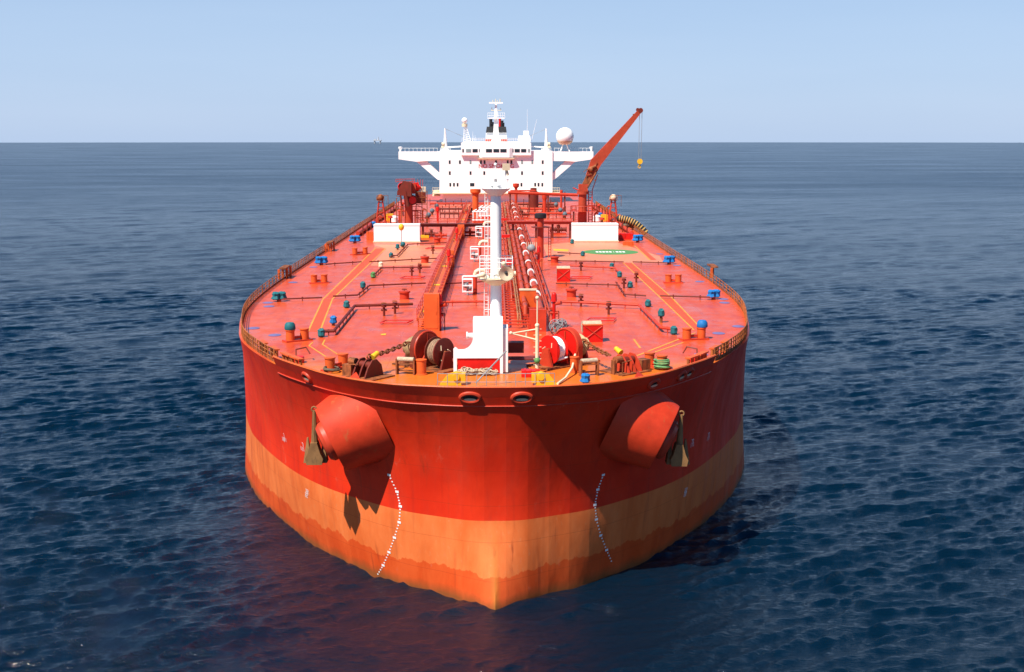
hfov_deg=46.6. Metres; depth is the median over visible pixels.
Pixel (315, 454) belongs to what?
anchor
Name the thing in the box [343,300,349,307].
covered valve
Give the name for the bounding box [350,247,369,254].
twin bollard
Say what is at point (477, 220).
white pipework
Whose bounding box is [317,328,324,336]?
covered valve
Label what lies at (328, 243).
gate frame
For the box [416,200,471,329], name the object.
walkway
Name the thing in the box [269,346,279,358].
side fairlead
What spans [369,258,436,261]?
deck pipe
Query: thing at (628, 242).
deck crate
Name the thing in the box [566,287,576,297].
tank hatch
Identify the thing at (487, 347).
bow store
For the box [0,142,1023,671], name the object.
sea
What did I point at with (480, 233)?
gooseneck valve
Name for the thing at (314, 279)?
twin bollard
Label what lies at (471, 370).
rope heap
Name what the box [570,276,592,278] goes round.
spill coaming
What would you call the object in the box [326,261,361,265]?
deck pipe
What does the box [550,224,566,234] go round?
manifold valve
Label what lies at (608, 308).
deck fitting
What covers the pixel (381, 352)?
anchor chain
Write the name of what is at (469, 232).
manifold valve
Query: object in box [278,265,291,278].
gate frame
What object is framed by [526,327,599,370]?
windlass
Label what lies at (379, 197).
light tower
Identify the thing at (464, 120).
radome
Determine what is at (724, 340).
side fairlead
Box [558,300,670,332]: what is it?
deck pipe
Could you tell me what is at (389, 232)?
spill tank
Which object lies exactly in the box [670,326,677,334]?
covered valve
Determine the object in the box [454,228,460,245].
fire monitor
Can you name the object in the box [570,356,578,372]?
mooring post
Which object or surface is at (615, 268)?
deck pipe
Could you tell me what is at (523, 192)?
overhead pipe
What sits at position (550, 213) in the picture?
cross pipe
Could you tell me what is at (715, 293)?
covered fairlead
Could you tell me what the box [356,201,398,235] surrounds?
side pipe
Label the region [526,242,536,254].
grey valve
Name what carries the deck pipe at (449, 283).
on the oil tanker
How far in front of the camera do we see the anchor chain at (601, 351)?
100.23 m
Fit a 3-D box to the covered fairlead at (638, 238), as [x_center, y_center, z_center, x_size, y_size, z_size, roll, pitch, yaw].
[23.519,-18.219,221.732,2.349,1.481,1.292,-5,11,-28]
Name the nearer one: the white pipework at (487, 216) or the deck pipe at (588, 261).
the deck pipe at (588, 261)
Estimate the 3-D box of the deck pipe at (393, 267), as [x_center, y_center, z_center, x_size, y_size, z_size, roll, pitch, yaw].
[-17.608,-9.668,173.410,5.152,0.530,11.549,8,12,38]
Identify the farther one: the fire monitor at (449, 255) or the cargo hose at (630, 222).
the cargo hose at (630, 222)
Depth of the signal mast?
97.78 m
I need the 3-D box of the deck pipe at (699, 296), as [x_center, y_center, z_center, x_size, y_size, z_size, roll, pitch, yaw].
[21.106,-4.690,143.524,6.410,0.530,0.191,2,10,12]
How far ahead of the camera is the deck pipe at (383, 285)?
154.42 m
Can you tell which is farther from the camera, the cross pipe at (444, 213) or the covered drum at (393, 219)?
the cross pipe at (444, 213)
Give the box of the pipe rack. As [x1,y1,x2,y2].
[501,200,551,331]
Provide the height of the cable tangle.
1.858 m
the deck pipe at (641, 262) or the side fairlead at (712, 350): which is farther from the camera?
the deck pipe at (641, 262)
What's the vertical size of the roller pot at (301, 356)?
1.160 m
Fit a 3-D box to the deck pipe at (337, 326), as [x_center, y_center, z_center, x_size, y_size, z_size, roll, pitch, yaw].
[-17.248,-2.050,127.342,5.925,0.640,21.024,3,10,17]
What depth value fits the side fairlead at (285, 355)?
101.42 m
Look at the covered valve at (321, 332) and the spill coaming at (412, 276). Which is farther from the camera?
the spill coaming at (412, 276)
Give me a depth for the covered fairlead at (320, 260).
181.89 m
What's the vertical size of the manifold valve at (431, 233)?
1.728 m
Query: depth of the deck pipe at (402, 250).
214.56 m
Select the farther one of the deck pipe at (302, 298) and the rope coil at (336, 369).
the deck pipe at (302, 298)
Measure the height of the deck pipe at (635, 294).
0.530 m
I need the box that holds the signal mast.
[509,296,539,368]
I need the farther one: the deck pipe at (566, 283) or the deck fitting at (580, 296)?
the deck pipe at (566, 283)
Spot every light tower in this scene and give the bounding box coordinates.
[376,194,387,222]
[607,194,620,222]
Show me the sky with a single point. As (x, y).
(71, 70)
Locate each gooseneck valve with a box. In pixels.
[462,268,488,294]
[470,240,489,261]
[475,221,489,238]
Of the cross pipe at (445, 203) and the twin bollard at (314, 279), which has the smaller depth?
the twin bollard at (314, 279)
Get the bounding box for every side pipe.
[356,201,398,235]
[591,201,633,233]
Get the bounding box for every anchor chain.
[366,341,410,358]
[582,338,610,356]
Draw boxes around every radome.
[462,118,470,141]
[556,128,573,151]
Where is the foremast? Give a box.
[476,163,515,315]
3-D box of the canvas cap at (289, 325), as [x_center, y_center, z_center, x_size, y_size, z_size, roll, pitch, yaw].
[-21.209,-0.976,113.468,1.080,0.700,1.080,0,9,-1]
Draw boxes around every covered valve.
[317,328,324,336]
[329,315,336,325]
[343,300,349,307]
[360,281,365,288]
[627,281,632,287]
[645,299,650,306]
[658,308,664,322]
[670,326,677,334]
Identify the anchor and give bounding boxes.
[304,406,328,464]
[665,410,689,465]
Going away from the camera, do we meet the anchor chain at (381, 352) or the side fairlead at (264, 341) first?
the anchor chain at (381, 352)
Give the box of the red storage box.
[581,320,602,341]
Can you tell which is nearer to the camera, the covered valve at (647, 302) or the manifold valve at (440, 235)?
the covered valve at (647, 302)
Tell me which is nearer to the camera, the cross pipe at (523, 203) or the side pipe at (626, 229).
the side pipe at (626, 229)
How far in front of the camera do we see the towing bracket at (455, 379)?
93.45 m
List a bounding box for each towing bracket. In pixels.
[440,371,465,384]
[531,371,556,384]
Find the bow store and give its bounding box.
[453,316,507,372]
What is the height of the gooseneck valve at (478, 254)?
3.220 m
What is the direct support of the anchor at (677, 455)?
hanging from the oil tanker
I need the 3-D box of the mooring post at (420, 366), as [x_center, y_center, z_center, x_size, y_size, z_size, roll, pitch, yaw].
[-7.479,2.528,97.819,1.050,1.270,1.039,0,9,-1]
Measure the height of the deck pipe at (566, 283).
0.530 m
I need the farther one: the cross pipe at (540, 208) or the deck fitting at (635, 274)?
the cross pipe at (540, 208)
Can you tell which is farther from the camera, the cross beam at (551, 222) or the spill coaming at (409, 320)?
the cross beam at (551, 222)
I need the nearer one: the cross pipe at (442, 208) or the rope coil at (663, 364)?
the rope coil at (663, 364)
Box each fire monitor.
[439,294,447,329]
[445,249,453,275]
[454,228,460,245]
[534,246,541,270]
[549,292,561,327]
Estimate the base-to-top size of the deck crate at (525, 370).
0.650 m
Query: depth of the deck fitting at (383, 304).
129.83 m
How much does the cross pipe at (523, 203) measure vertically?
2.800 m
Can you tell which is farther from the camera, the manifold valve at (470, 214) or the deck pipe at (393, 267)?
the manifold valve at (470, 214)
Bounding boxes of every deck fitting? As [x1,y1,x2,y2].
[381,302,386,315]
[392,300,397,313]
[409,265,413,275]
[578,294,583,306]
[606,301,611,314]
[621,277,626,287]
[634,271,638,282]
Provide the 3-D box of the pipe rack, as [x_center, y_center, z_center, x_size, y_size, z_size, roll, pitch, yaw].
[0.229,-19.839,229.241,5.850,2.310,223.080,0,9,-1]
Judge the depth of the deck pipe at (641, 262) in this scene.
182.97 m
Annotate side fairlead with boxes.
[258,339,267,353]
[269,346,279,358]
[280,352,291,361]
[289,355,303,364]
[685,354,699,363]
[696,351,708,359]
[709,345,719,357]
[719,338,729,352]
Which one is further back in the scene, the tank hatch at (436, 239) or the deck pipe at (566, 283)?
the tank hatch at (436, 239)
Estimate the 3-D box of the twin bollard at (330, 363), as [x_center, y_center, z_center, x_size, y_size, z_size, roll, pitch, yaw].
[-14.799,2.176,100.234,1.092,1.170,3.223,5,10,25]
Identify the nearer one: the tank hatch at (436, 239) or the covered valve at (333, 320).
the covered valve at (333, 320)
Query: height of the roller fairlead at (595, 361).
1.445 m
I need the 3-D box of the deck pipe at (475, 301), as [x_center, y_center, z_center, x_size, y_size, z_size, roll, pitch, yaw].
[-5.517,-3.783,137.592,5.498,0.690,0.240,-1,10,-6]
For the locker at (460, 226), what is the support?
on the oil tanker
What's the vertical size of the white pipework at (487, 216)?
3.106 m
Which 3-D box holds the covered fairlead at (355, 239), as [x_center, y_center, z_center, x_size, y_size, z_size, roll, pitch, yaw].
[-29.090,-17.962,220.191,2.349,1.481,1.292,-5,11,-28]
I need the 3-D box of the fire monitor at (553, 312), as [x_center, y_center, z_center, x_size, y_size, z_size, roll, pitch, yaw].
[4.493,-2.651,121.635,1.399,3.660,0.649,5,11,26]
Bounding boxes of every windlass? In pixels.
[392,329,453,372]
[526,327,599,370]
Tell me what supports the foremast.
on the bow store
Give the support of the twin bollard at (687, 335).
on the oil tanker
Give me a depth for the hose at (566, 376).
96.04 m
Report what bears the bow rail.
on the oil tanker
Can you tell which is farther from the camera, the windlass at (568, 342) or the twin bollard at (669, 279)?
the twin bollard at (669, 279)
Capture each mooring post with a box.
[415,358,427,375]
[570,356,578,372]
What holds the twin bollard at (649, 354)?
on the oil tanker
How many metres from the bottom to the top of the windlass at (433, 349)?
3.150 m
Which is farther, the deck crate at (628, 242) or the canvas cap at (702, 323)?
the deck crate at (628, 242)
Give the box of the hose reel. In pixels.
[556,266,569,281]
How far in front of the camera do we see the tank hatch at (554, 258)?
184.98 m
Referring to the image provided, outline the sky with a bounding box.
[0,0,1023,142]
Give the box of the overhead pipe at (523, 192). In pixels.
[508,190,577,214]
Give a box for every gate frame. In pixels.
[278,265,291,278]
[325,241,334,251]
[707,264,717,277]
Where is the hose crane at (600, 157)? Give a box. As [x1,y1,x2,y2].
[570,108,642,222]
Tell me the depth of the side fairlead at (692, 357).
100.15 m
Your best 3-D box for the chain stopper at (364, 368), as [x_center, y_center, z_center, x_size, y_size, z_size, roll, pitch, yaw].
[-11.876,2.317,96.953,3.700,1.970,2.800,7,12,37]
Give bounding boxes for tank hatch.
[398,289,409,299]
[420,255,428,262]
[433,236,440,242]
[550,255,558,262]
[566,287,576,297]
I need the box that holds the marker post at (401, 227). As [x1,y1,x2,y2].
[399,224,403,241]
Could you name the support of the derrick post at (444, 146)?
on the oil tanker
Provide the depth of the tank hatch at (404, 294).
143.00 m
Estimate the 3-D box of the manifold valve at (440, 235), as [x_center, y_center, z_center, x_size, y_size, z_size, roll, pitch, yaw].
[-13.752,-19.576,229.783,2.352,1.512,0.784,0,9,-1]
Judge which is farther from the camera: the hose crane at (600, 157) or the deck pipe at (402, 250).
the hose crane at (600, 157)
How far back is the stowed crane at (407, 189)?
260.26 m
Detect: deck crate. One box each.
[366,231,373,239]
[521,368,539,377]
[618,233,632,239]
[623,241,633,244]
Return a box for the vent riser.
[527,213,550,257]
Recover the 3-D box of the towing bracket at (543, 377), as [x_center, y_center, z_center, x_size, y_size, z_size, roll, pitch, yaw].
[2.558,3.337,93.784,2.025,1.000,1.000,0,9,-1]
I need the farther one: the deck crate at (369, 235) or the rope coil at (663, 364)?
the deck crate at (369, 235)
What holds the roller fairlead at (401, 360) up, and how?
on the oil tanker
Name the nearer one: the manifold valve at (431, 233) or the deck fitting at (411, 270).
the deck fitting at (411, 270)
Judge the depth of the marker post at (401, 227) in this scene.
213.55 m
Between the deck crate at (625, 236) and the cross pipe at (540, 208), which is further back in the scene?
the cross pipe at (540, 208)
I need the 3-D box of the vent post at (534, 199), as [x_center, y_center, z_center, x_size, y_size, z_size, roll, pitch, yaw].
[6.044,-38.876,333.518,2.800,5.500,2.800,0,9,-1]
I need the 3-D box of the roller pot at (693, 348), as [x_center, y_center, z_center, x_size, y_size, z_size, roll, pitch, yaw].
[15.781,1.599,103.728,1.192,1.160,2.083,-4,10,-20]
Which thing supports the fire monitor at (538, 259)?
on the oil tanker
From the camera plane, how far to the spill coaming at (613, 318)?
127.20 m
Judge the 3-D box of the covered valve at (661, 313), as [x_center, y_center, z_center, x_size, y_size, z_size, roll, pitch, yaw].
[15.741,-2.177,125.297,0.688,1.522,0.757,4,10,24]
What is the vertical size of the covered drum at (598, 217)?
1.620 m
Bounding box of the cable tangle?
[549,318,567,334]
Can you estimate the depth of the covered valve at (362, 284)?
152.55 m
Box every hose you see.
[557,354,575,384]
[616,215,647,232]
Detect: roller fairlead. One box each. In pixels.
[395,357,415,374]
[579,358,598,376]
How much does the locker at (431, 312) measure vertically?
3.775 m
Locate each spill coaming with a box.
[380,319,412,322]
[400,276,424,278]
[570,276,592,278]
[586,317,615,320]
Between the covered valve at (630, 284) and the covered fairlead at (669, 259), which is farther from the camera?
the covered fairlead at (669, 259)
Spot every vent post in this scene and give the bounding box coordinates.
[470,189,480,212]
[513,183,518,202]
[529,188,538,207]
[542,195,546,211]
[560,190,562,207]
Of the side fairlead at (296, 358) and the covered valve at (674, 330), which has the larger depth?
the covered valve at (674, 330)
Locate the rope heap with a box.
[456,366,497,375]
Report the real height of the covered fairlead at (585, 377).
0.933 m
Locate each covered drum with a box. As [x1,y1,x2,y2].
[391,216,397,222]
[593,215,600,221]
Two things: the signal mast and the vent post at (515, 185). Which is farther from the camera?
the vent post at (515, 185)
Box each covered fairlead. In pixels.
[271,291,286,301]
[314,256,327,264]
[349,235,360,242]
[580,373,589,382]
[632,234,642,241]
[662,255,674,263]
[707,289,720,298]
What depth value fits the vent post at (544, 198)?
310.18 m
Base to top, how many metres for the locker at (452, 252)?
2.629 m
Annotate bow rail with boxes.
[437,351,554,385]
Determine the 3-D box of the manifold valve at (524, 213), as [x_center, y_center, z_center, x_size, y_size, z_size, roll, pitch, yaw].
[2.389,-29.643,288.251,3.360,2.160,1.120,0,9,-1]
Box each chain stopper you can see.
[341,351,394,380]
[599,346,651,375]
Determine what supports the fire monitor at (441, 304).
on the oil tanker
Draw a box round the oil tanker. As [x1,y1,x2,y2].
[239,99,749,609]
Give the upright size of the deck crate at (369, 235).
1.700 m
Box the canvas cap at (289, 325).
[284,322,295,329]
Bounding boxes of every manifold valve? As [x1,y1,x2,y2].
[424,229,437,237]
[435,232,446,238]
[459,209,472,217]
[464,228,474,235]
[517,209,528,217]
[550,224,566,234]
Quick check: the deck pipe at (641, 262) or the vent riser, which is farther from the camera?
the vent riser
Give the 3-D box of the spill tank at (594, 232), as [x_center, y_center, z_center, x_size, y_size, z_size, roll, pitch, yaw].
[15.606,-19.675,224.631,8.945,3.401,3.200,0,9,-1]
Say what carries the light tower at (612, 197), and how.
on the oil tanker
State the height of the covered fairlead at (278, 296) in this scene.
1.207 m
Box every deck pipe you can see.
[282,297,321,300]
[325,303,412,335]
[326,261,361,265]
[333,282,425,297]
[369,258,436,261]
[376,266,430,274]
[390,242,446,256]
[443,300,487,305]
[445,281,482,285]
[548,260,623,261]
[556,282,618,285]
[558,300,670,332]
[570,265,618,271]
[615,282,645,297]
[633,261,666,264]
[660,295,713,299]
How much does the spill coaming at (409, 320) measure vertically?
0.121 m
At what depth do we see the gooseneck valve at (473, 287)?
147.27 m
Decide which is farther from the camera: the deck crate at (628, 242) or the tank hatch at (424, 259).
the deck crate at (628, 242)
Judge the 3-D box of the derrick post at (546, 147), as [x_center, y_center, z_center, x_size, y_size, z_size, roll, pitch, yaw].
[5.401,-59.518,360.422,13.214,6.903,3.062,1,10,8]
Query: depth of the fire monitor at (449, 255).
167.34 m
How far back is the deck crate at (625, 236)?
227.55 m
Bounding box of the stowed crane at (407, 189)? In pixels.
[395,179,426,222]
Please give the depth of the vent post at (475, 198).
306.81 m
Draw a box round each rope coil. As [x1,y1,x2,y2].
[323,366,339,371]
[653,358,669,368]
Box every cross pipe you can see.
[430,198,484,205]
[435,203,482,211]
[440,207,472,217]
[512,203,565,211]
[518,199,557,206]
[520,207,570,217]
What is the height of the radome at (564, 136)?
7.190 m
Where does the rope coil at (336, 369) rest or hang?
on the twin bollard at (330, 363)
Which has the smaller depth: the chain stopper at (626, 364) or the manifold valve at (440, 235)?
the chain stopper at (626, 364)
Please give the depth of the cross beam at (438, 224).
233.84 m
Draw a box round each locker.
[424,293,439,330]
[447,250,453,267]
[458,224,463,237]
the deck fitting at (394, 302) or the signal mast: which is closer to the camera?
the signal mast
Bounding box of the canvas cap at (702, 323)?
[697,320,707,327]
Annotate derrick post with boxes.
[440,128,471,150]
[530,128,549,150]
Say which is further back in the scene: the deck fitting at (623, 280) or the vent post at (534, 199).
the vent post at (534, 199)
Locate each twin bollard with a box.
[282,327,312,342]
[309,274,329,283]
[320,352,348,371]
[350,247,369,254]
[644,351,671,369]
[663,274,682,282]
[678,327,709,340]
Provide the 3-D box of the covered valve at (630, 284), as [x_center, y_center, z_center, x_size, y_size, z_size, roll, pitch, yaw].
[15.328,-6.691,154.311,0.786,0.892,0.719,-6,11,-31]
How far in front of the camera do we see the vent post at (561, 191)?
316.53 m
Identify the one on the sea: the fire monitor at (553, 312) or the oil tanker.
the oil tanker
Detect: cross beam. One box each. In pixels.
[420,218,502,235]
[506,215,572,237]
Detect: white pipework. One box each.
[472,209,488,222]
[479,205,489,217]
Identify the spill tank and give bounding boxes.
[373,223,421,241]
[570,222,618,241]
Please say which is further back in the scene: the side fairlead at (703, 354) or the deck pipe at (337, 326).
the deck pipe at (337, 326)
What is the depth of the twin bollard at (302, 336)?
113.90 m

